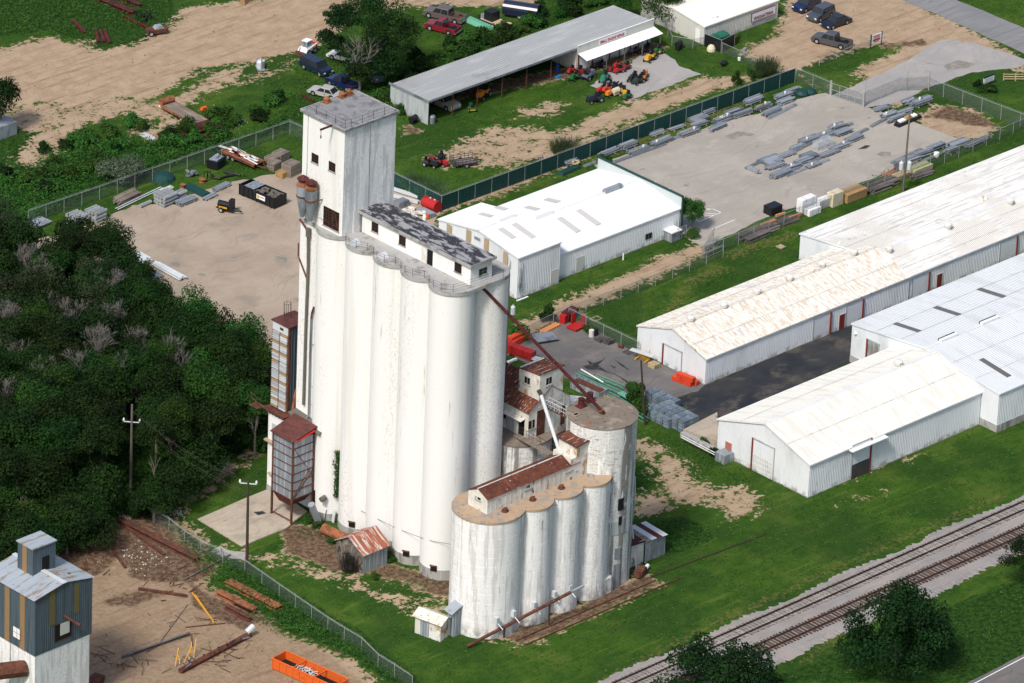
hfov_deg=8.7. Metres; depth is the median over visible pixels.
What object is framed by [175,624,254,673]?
rusty pipe
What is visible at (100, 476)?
woodland tree
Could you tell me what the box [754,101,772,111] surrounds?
pipe stack
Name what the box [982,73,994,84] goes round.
lawn sign
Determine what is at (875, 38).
road sign
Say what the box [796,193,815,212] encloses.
wrapped pallet
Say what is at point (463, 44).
shrub
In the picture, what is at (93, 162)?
shrub
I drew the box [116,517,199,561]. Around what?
steel beam
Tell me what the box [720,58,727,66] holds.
barrow
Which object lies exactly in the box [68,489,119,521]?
woodland tree
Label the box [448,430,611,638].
grain silo block
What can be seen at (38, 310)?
woodland tree
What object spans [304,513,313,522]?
shrub
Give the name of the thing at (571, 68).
lawn tractor
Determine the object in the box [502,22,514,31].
shrub
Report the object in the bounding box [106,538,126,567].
steel beam
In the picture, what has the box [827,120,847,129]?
pipe stack
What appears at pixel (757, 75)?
tall grass
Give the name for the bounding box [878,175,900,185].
timber posts
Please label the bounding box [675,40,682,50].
barbecue grill
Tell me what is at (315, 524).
shrub
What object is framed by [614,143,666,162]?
steel rods
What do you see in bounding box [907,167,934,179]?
timber posts
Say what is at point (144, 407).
woodland tree
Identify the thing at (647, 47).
lawn tractor
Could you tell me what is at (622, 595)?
old siding
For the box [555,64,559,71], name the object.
barrel
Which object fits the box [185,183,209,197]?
green sheet
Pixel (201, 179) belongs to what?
wire spool
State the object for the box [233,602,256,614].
steel beam
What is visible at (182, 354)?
bare tree
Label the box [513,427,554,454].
catwalk
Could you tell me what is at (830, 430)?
warehouse
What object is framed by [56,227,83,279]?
yard edge tree
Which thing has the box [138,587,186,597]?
scrap bar
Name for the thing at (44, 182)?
shrub
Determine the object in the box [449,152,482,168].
utility trailer
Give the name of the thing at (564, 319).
red bin
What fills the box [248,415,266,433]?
shrub
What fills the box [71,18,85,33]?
steel beam
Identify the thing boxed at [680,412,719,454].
loading dock
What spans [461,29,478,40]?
shrub
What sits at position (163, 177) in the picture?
green tarp
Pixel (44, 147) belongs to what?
shrub
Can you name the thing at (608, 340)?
pallet stack
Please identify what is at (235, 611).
steel beam
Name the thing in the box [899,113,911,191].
utility pole
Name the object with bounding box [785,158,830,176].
steel rods
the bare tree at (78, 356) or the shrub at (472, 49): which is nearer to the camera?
the bare tree at (78, 356)
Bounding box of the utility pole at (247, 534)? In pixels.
[239,477,257,567]
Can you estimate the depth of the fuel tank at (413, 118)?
904.19 m
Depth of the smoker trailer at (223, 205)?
877.26 m
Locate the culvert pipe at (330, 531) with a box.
[320,524,346,538]
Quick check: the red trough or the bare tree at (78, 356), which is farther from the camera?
the red trough
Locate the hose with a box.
[211,170,240,179]
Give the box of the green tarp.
[150,171,174,184]
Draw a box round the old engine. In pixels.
[634,565,646,577]
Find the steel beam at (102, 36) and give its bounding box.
[99,29,104,42]
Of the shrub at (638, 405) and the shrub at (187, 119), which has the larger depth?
the shrub at (187, 119)
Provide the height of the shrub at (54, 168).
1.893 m
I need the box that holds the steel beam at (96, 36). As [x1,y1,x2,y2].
[94,29,99,42]
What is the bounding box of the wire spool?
[199,177,205,183]
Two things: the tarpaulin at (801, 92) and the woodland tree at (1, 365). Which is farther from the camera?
the tarpaulin at (801, 92)
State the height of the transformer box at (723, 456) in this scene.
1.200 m
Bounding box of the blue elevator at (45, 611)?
[0,531,93,682]
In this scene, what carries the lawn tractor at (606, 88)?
on the shop apron
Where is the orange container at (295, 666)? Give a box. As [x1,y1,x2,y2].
[271,650,348,682]
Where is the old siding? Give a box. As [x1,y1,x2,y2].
[516,534,765,645]
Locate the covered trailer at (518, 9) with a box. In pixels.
[502,0,540,19]
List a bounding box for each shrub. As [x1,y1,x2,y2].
[0,163,9,174]
[0,166,15,176]
[0,172,9,185]
[18,169,47,182]
[36,140,51,153]
[36,179,54,194]
[44,161,63,177]
[45,156,62,163]
[48,177,65,190]
[57,138,73,149]
[60,161,88,172]
[63,164,81,179]
[64,131,74,142]
[70,129,89,146]
[78,127,99,141]
[83,159,100,171]
[87,150,106,162]
[94,153,147,185]
[98,122,119,138]
[104,138,119,149]
[110,502,119,517]
[111,136,132,144]
[123,111,140,126]
[125,502,139,517]
[132,118,150,130]
[138,500,156,518]
[152,455,168,473]
[157,124,181,135]
[159,129,172,141]
[160,133,187,146]
[163,127,176,139]
[174,122,191,132]
[175,115,196,124]
[181,124,198,132]
[184,128,203,143]
[186,134,198,145]
[201,106,223,118]
[203,120,214,133]
[204,123,230,140]
[211,116,229,125]
[213,104,234,122]
[217,443,229,460]
[220,113,241,127]
[221,425,258,448]
[231,111,241,124]
[247,103,259,114]
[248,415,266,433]
[249,108,266,121]
[251,433,267,451]
[253,419,267,439]
[254,410,267,431]
[258,104,269,113]
[262,91,281,106]
[272,89,285,101]
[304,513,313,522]
[311,520,322,527]
[326,537,336,542]
[344,37,350,46]
[364,84,373,88]
[371,86,389,97]
[371,572,380,579]
[375,72,390,82]
[378,95,390,102]
[379,91,389,96]
[385,78,391,85]
[387,552,397,562]
[394,103,405,115]
[397,68,409,79]
[403,73,414,78]
[406,52,414,61]
[410,45,425,57]
[412,57,425,71]
[418,56,429,69]
[422,60,436,69]
[428,54,434,61]
[431,49,445,56]
[442,33,457,48]
[446,44,457,50]
[450,48,469,59]
[456,39,470,52]
[457,39,477,56]
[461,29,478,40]
[466,39,479,52]
[474,25,493,36]
[479,33,490,44]
[488,36,498,46]
[493,30,510,43]
[495,20,506,27]
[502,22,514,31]
[502,28,519,39]
[510,324,529,338]
[511,24,521,33]
[519,13,542,25]
[519,25,530,31]
[531,14,542,27]
[534,0,548,14]
[535,12,546,24]
[538,303,556,319]
[553,5,566,16]
[556,0,570,8]
[566,1,578,15]
[570,6,583,16]
[582,0,598,6]
[582,324,592,333]
[625,381,637,391]
[625,382,646,403]
[631,398,648,415]
[683,227,700,238]
[695,436,709,443]
[708,447,717,455]
[731,70,741,85]
[746,67,754,79]
[972,79,981,85]
[976,84,996,92]
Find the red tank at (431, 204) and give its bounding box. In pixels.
[421,195,441,212]
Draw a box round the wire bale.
[393,197,409,208]
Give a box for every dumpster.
[239,179,286,208]
[711,30,729,39]
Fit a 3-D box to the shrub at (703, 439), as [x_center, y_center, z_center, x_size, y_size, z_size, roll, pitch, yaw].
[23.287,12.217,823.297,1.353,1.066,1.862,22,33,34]
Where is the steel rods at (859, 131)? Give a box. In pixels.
[844,127,867,139]
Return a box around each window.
[611,522,617,535]
[613,563,619,587]
[614,547,620,559]
[618,498,623,510]
[621,517,625,532]
[645,232,651,239]
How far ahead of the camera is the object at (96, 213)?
873.52 m
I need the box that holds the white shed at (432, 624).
[412,607,451,641]
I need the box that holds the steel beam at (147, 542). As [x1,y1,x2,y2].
[122,523,164,555]
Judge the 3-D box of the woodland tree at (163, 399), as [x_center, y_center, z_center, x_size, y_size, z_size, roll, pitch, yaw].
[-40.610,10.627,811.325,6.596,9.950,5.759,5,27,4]
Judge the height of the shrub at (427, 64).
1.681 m
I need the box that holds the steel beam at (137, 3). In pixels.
[118,0,141,6]
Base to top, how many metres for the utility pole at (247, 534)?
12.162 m
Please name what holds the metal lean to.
on the ground at (74, 82)
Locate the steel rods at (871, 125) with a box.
[869,118,887,127]
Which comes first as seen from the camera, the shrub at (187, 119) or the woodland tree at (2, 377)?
the woodland tree at (2, 377)
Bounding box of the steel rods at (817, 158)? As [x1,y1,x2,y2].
[809,149,840,162]
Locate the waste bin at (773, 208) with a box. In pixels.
[763,201,782,216]
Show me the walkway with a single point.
(559, 410)
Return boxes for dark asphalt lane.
[679,325,851,421]
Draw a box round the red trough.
[561,306,578,320]
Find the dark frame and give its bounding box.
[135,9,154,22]
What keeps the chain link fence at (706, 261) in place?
on the ground at (74, 82)
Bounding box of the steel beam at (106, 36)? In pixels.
[103,29,109,43]
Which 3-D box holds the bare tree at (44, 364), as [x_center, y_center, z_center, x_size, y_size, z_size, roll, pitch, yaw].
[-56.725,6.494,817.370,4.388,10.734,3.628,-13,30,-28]
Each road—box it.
[904,0,1023,52]
[968,654,1023,682]
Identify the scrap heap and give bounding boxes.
[185,169,197,176]
[402,206,425,216]
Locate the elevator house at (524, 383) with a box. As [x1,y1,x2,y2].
[501,357,585,474]
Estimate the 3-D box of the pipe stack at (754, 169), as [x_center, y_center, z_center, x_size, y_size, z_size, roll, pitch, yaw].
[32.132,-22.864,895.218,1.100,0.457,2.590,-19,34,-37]
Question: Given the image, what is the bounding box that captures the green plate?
[617,391,626,398]
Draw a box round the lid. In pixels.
[507,358,516,362]
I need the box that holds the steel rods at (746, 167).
[744,161,759,168]
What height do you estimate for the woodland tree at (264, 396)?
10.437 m
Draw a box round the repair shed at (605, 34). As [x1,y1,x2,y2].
[389,5,662,124]
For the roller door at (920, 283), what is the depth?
862.41 m
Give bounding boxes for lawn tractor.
[422,155,438,168]
[429,155,441,165]
[437,150,445,158]
[441,155,449,166]
[467,102,476,111]
[474,83,491,100]
[566,64,574,74]
[568,69,579,81]
[576,65,583,72]
[580,68,596,81]
[586,90,603,104]
[592,59,605,69]
[595,83,605,93]
[598,69,610,83]
[601,83,611,92]
[604,86,616,97]
[607,63,613,71]
[612,65,624,74]
[612,81,622,88]
[613,59,621,67]
[620,85,627,97]
[621,90,632,100]
[622,60,631,71]
[626,70,637,81]
[628,46,638,54]
[631,73,644,85]
[638,42,652,55]
[641,69,648,80]
[643,49,656,62]
[653,43,664,56]
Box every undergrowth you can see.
[0,0,602,131]
[0,252,251,522]
[164,523,411,682]
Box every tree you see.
[0,75,21,118]
[0,194,19,221]
[0,211,49,255]
[0,213,20,234]
[0,225,12,252]
[0,246,19,277]
[0,264,45,312]
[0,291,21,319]
[0,299,23,370]
[0,312,23,380]
[0,313,38,391]
[0,324,13,353]
[0,332,14,355]
[0,347,24,405]
[0,353,10,379]
[0,369,19,396]
[0,375,19,405]
[0,379,7,406]
[0,392,17,437]
[0,403,44,493]
[0,411,22,450]
[0,415,12,444]
[0,434,11,462]
[0,446,56,509]
[0,463,25,501]
[0,485,20,530]
[0,502,42,535]
[0,505,19,532]
[0,521,34,558]
[0,530,15,552]
[0,548,17,560]
[1,274,27,292]
[1,285,48,345]
[6,338,32,371]
[8,344,51,404]
[8,367,58,402]
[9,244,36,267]
[10,261,34,276]
[10,393,69,435]
[11,241,36,273]
[11,496,61,539]
[13,253,71,292]
[13,376,74,459]
[14,310,63,346]
[15,442,53,504]
[18,299,56,345]
[19,344,63,372]
[19,514,68,555]
[24,251,50,279]
[24,278,62,344]
[25,355,74,399]
[26,473,81,507]
[27,248,73,282]
[27,338,58,398]
[28,411,83,492]
[30,354,59,373]
[35,239,77,291]
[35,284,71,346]
[37,406,79,461]
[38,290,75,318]
[39,329,86,401]
[40,236,77,281]
[40,444,76,493]
[40,491,83,535]
[43,495,99,554]
[45,309,90,385]
[51,213,98,284]
[54,276,85,339]
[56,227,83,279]
[58,297,86,335]
[58,348,107,381]
[59,377,100,410]
[60,392,101,464]
[62,347,89,387]
[62,503,119,549]
[67,246,98,307]
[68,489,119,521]
[69,415,127,467]
[70,231,98,260]
[70,306,123,347]
[71,257,125,305]
[71,276,111,347]
[72,437,116,486]
[73,255,118,282]
[74,389,130,463]
[75,460,129,513]
[78,410,123,465]
[80,363,135,412]
[81,226,124,259]
[81,322,115,357]
[82,300,125,333]
[82,337,118,360]
[87,281,138,345]
[88,353,132,398]
[91,226,121,271]
[93,268,124,341]
[96,237,142,273]
[97,215,136,263]
[100,298,127,346]
[103,284,153,329]
[103,342,137,412]
[108,306,147,340]
[114,321,157,386]
[114,333,152,399]
[114,340,165,426]
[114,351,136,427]
[120,260,155,302]
[123,325,152,394]
[124,265,158,326]
[126,476,178,522]
[132,275,174,330]
[132,364,181,440]
[133,389,162,456]
[134,413,173,475]
[140,328,187,364]
[140,351,185,392]
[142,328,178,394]
[144,337,183,358]
[145,281,174,330]
[145,294,187,329]
[148,461,202,507]
[149,389,198,459]
[150,443,212,495]
[155,320,193,363]
[156,395,194,459]
[158,306,197,340]
[166,392,208,443]
[167,336,194,368]
[168,430,234,486]
[171,308,222,352]
[173,359,213,432]
[176,282,220,354]
[181,345,227,399]
[182,360,233,436]
[187,331,226,365]
[192,400,242,460]
[194,304,237,360]
[201,381,261,450]
[208,329,253,364]
[216,356,262,428]
[223,311,267,346]
[223,355,270,443]
[226,374,270,425]
[234,333,271,368]
[236,377,270,457]
[249,362,270,417]
[315,0,422,91]
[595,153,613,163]
[607,0,633,9]
[634,0,684,25]
[650,632,785,682]
[683,196,705,227]
[834,576,959,681]
[996,533,1023,570]
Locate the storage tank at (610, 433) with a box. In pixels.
[566,391,638,594]
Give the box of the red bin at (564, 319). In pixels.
[559,313,568,324]
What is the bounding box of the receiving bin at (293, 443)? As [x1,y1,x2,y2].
[270,408,321,524]
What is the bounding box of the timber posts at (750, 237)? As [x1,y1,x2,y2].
[736,225,770,242]
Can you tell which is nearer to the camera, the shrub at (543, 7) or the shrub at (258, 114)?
the shrub at (258, 114)
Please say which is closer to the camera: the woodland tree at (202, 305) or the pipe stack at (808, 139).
the woodland tree at (202, 305)
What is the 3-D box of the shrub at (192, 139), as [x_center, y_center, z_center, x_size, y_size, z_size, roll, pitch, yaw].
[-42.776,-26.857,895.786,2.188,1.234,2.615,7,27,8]
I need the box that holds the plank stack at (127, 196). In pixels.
[113,187,142,204]
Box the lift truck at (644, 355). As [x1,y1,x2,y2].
[630,347,654,362]
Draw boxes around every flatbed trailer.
[159,95,212,128]
[218,145,266,167]
[477,7,512,28]
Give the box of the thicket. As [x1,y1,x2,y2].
[0,114,289,221]
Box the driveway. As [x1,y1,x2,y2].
[833,40,1023,106]
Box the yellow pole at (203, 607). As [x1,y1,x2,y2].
[192,592,214,622]
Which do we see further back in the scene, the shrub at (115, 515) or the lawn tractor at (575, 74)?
the lawn tractor at (575, 74)
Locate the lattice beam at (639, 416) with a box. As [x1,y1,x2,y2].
[574,376,647,422]
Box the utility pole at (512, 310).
[506,276,514,358]
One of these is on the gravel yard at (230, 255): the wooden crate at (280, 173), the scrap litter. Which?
the wooden crate at (280, 173)
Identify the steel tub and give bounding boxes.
[570,376,607,396]
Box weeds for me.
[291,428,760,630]
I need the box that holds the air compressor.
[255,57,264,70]
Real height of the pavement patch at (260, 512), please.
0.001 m
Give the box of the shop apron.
[590,52,700,99]
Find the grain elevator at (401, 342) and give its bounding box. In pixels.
[296,88,510,580]
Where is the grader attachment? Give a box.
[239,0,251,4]
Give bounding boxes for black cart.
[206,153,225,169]
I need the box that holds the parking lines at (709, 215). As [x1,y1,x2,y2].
[628,169,733,227]
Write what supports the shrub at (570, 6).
on the ground at (74, 82)
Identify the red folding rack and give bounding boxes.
[566,312,587,331]
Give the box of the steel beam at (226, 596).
[215,589,257,612]
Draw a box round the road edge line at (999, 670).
[975,657,1023,682]
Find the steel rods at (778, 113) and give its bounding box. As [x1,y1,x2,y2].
[767,103,797,118]
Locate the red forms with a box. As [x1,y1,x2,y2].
[672,371,699,386]
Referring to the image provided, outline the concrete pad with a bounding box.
[198,490,306,546]
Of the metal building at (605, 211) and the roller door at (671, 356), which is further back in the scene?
the metal building at (605, 211)
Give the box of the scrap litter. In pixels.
[80,522,249,675]
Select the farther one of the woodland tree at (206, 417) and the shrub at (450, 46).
the shrub at (450, 46)
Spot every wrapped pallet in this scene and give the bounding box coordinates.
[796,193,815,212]
[804,204,820,216]
[816,195,829,208]
[827,188,843,207]
[894,113,921,127]
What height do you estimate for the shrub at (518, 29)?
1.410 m
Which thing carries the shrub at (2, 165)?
on the ground at (74, 82)
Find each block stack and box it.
[645,387,680,405]
[646,403,671,428]
[652,400,698,431]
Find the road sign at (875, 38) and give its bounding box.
[870,31,882,48]
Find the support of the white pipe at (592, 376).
on the asphalt lot
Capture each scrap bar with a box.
[121,632,189,658]
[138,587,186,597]
[161,605,187,640]
[183,554,230,580]
[185,623,224,627]
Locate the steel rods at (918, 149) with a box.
[890,147,921,163]
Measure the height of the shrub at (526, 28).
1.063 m
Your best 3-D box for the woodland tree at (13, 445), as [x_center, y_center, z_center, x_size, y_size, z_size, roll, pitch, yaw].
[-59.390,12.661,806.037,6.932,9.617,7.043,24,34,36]
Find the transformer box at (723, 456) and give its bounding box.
[715,448,733,464]
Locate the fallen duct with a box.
[308,502,321,521]
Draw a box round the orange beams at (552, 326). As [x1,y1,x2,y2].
[539,322,559,332]
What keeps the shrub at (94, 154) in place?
on the ground at (74, 82)
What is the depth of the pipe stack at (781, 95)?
916.36 m
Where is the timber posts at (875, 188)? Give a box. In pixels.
[865,178,893,194]
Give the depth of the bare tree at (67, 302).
827.76 m
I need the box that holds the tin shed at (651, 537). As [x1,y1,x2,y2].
[630,521,667,567]
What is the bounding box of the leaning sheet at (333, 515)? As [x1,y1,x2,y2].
[331,509,335,522]
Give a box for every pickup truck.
[325,73,361,91]
[422,4,467,23]
[424,17,461,34]
[430,95,460,111]
[810,30,852,49]
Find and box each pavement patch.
[171,262,179,266]
[254,511,264,514]
[275,256,286,262]
[583,358,608,372]
[725,131,753,138]
[877,152,890,155]
[943,60,973,69]
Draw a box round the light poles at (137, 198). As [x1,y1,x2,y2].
[115,186,162,209]
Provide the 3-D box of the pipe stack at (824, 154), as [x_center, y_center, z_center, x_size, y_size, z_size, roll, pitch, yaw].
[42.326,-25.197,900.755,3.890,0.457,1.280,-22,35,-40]
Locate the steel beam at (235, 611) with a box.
[224,603,251,621]
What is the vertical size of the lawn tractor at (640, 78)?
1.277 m
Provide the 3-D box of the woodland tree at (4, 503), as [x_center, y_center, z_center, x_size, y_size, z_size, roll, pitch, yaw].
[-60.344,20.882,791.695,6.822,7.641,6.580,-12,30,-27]
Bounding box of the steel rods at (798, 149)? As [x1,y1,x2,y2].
[793,142,812,151]
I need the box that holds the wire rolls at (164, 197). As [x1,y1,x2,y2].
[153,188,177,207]
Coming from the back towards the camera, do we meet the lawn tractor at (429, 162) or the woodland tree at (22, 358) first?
the lawn tractor at (429, 162)
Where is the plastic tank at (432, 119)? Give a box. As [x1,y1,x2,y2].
[429,115,435,123]
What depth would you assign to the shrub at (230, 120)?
900.97 m
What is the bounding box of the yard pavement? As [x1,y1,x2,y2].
[595,93,956,249]
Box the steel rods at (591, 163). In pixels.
[582,160,595,166]
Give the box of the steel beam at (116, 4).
[94,0,135,14]
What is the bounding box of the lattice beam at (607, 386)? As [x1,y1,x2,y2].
[575,371,621,397]
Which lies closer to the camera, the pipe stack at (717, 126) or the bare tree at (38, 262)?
the bare tree at (38, 262)
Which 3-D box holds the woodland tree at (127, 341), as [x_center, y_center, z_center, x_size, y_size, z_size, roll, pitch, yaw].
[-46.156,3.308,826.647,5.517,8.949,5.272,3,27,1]
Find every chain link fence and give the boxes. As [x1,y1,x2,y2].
[28,120,302,220]
[136,498,412,682]
[524,245,723,333]
[569,309,638,353]
[665,19,704,47]
[701,116,1023,256]
[722,42,758,66]
[795,67,830,94]
[819,40,869,63]
[865,75,1023,126]
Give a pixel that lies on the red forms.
(686, 379)
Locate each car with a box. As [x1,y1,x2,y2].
[145,24,167,36]
[299,53,333,76]
[307,84,339,97]
[326,50,355,62]
[791,0,820,13]
[806,1,835,22]
[820,13,851,29]
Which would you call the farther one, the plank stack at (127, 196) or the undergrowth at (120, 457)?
the plank stack at (127, 196)
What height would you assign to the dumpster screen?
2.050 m
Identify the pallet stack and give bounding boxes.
[594,335,604,342]
[602,336,614,345]
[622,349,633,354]
[648,360,659,369]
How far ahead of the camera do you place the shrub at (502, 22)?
933.12 m
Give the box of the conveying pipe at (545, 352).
[482,288,604,413]
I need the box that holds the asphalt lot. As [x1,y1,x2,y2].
[515,321,703,413]
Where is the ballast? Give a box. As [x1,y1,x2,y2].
[598,495,1023,682]
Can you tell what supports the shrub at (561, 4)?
on the ground at (74, 82)
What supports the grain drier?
on the utility block at (273, 421)
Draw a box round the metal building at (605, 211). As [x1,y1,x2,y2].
[438,156,683,298]
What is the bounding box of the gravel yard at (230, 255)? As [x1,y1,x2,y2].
[34,172,439,347]
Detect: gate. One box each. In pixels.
[677,225,686,238]
[703,227,714,255]
[704,238,722,257]
[831,83,862,104]
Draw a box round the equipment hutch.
[663,225,681,242]
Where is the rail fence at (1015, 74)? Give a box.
[1003,73,1023,80]
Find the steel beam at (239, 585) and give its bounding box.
[224,578,282,610]
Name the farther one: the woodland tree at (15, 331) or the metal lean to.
the woodland tree at (15, 331)
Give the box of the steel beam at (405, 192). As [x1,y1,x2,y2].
[394,187,416,197]
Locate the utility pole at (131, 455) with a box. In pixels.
[123,404,139,491]
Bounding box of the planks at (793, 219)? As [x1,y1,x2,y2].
[776,214,800,226]
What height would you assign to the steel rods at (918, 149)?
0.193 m
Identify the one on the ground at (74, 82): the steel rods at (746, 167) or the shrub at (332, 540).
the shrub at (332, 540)
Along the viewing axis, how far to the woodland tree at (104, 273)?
838.35 m
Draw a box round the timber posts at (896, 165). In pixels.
[894,159,918,169]
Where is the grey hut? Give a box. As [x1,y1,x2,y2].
[0,116,16,139]
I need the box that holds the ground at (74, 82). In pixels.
[0,0,1023,682]
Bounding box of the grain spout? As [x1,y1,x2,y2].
[537,389,558,447]
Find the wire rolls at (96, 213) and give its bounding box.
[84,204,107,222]
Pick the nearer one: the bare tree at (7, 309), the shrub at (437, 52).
the bare tree at (7, 309)
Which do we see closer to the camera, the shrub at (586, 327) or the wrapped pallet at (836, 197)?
the shrub at (586, 327)
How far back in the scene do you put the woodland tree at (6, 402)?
808.34 m
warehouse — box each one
[636,245,910,384]
[717,347,982,497]
[798,145,1023,299]
[849,253,1023,432]
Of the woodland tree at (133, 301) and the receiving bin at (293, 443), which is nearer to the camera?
the receiving bin at (293, 443)
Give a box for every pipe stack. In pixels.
[133,251,152,262]
[152,261,186,280]
[175,194,197,206]
[202,191,217,200]
[212,181,231,191]
[565,157,578,165]
[598,146,618,154]
[617,139,637,150]
[625,144,649,153]
[649,128,665,136]
[649,134,674,146]
[667,124,685,131]
[676,126,700,137]
[690,119,709,127]
[703,107,715,114]
[708,121,726,131]
[711,113,731,122]
[723,106,743,113]
[731,107,752,118]
[742,93,763,105]
[747,164,761,173]
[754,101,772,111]
[756,152,777,162]
[760,104,783,116]
[764,160,786,169]
[769,166,793,178]
[773,90,793,99]
[776,96,794,105]
[776,149,796,157]
[780,161,802,168]
[784,86,801,91]
[789,142,805,149]
[792,155,813,163]
[797,133,821,144]
[804,160,821,168]
[816,128,834,139]
[818,148,840,157]
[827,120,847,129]
[828,140,851,148]
[833,126,853,136]
[846,132,863,142]
[873,103,891,111]
[879,109,896,119]
[888,112,905,122]
[895,106,913,114]
[895,155,921,163]
[900,96,914,104]
[909,94,932,107]
[913,146,933,158]
[926,140,945,151]
[943,144,958,154]
[945,136,969,146]
[965,136,988,147]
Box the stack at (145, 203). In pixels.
[139,200,151,207]
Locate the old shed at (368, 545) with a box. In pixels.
[335,526,390,573]
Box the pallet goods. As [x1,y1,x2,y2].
[416,207,435,217]
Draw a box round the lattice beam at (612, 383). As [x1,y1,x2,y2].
[595,374,624,389]
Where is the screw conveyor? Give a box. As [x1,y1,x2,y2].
[466,584,583,647]
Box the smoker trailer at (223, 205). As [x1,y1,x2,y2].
[216,198,241,212]
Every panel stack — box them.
[27,216,51,225]
[131,270,163,277]
[507,341,540,360]
[687,113,709,122]
[761,155,783,164]
[798,150,818,158]
[812,135,833,150]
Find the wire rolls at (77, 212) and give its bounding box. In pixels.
[65,209,87,223]
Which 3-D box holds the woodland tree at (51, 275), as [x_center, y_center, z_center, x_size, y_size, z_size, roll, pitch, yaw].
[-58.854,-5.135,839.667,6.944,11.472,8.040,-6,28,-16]
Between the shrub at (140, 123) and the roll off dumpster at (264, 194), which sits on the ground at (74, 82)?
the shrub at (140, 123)
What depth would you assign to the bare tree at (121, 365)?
817.20 m
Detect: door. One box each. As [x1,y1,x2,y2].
[420,620,428,637]
[430,566,436,571]
[550,269,557,285]
[576,255,583,272]
[579,56,591,67]
[639,40,646,47]
[661,342,682,370]
[694,27,700,42]
[725,440,731,450]
[750,437,774,479]
[812,311,831,340]
[838,313,845,329]
[845,298,864,327]
[850,437,872,479]
[865,338,879,356]
[911,271,930,297]
[936,272,942,287]
[998,235,1018,262]
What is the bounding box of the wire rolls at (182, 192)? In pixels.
[174,188,187,198]
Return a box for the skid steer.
[295,38,316,56]
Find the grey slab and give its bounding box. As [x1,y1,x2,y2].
[530,331,557,342]
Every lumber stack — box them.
[841,183,867,203]
[890,169,909,178]
[906,160,932,172]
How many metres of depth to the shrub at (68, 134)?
894.84 m
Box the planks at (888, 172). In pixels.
[882,169,897,175]
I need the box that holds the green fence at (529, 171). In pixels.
[394,67,795,210]
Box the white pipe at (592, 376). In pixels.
[581,369,603,382]
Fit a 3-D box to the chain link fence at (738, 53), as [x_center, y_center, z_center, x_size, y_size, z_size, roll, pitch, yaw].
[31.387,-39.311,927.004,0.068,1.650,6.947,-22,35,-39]
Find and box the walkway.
[547,397,567,418]
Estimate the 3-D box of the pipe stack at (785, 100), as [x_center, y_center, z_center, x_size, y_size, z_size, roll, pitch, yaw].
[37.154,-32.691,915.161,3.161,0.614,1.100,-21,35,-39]
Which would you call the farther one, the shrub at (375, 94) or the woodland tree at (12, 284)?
the shrub at (375, 94)
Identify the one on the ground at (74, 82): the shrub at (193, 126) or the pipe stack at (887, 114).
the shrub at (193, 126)
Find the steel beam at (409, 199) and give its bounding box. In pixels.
[394,194,418,203]
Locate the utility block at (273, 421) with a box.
[264,411,283,493]
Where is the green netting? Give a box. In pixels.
[464,16,492,29]
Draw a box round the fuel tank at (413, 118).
[408,114,417,124]
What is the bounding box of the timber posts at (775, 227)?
[760,222,780,231]
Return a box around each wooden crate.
[264,153,279,163]
[267,158,281,171]
[272,148,289,162]
[275,169,286,178]
[281,158,300,177]
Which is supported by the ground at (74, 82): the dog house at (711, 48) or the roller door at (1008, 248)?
the dog house at (711, 48)
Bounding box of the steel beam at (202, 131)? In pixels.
[158,125,219,142]
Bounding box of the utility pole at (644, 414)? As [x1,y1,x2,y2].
[640,360,645,425]
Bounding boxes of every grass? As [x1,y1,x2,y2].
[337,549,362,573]
[398,170,433,190]
[414,177,452,196]
[547,134,582,154]
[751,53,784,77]
[752,65,764,78]
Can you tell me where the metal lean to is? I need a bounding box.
[444,600,462,636]
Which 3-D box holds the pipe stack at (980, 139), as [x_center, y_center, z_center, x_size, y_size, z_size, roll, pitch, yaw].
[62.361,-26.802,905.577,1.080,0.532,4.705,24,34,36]
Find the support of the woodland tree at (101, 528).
on the ground at (74, 82)
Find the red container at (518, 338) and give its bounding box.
[508,331,528,343]
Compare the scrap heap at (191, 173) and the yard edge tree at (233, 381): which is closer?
the yard edge tree at (233, 381)
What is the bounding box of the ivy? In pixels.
[332,450,339,497]
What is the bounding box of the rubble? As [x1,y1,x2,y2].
[108,105,645,575]
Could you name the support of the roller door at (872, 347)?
in the warehouse at (970, 327)
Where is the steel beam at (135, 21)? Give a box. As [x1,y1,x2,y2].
[123,14,148,27]
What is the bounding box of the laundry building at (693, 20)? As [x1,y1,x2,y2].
[641,0,779,44]
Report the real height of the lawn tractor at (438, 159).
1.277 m
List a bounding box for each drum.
[589,329,593,336]
[593,328,597,335]
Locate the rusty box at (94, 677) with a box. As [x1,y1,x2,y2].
[89,672,104,682]
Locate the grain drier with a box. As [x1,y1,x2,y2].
[249,301,297,419]
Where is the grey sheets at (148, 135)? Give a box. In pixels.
[140,132,156,140]
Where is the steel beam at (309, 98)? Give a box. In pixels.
[302,94,313,102]
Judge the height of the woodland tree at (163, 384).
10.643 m
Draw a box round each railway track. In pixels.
[609,498,1023,682]
[666,523,1023,682]
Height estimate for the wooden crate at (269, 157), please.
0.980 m
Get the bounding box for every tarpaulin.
[557,165,580,175]
[795,88,808,97]
[805,87,816,95]
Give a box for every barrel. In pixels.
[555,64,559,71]
[611,87,620,95]
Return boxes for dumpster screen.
[704,28,735,51]
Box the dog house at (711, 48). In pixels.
[707,44,715,51]
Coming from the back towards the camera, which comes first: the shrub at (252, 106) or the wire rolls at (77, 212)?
the shrub at (252, 106)

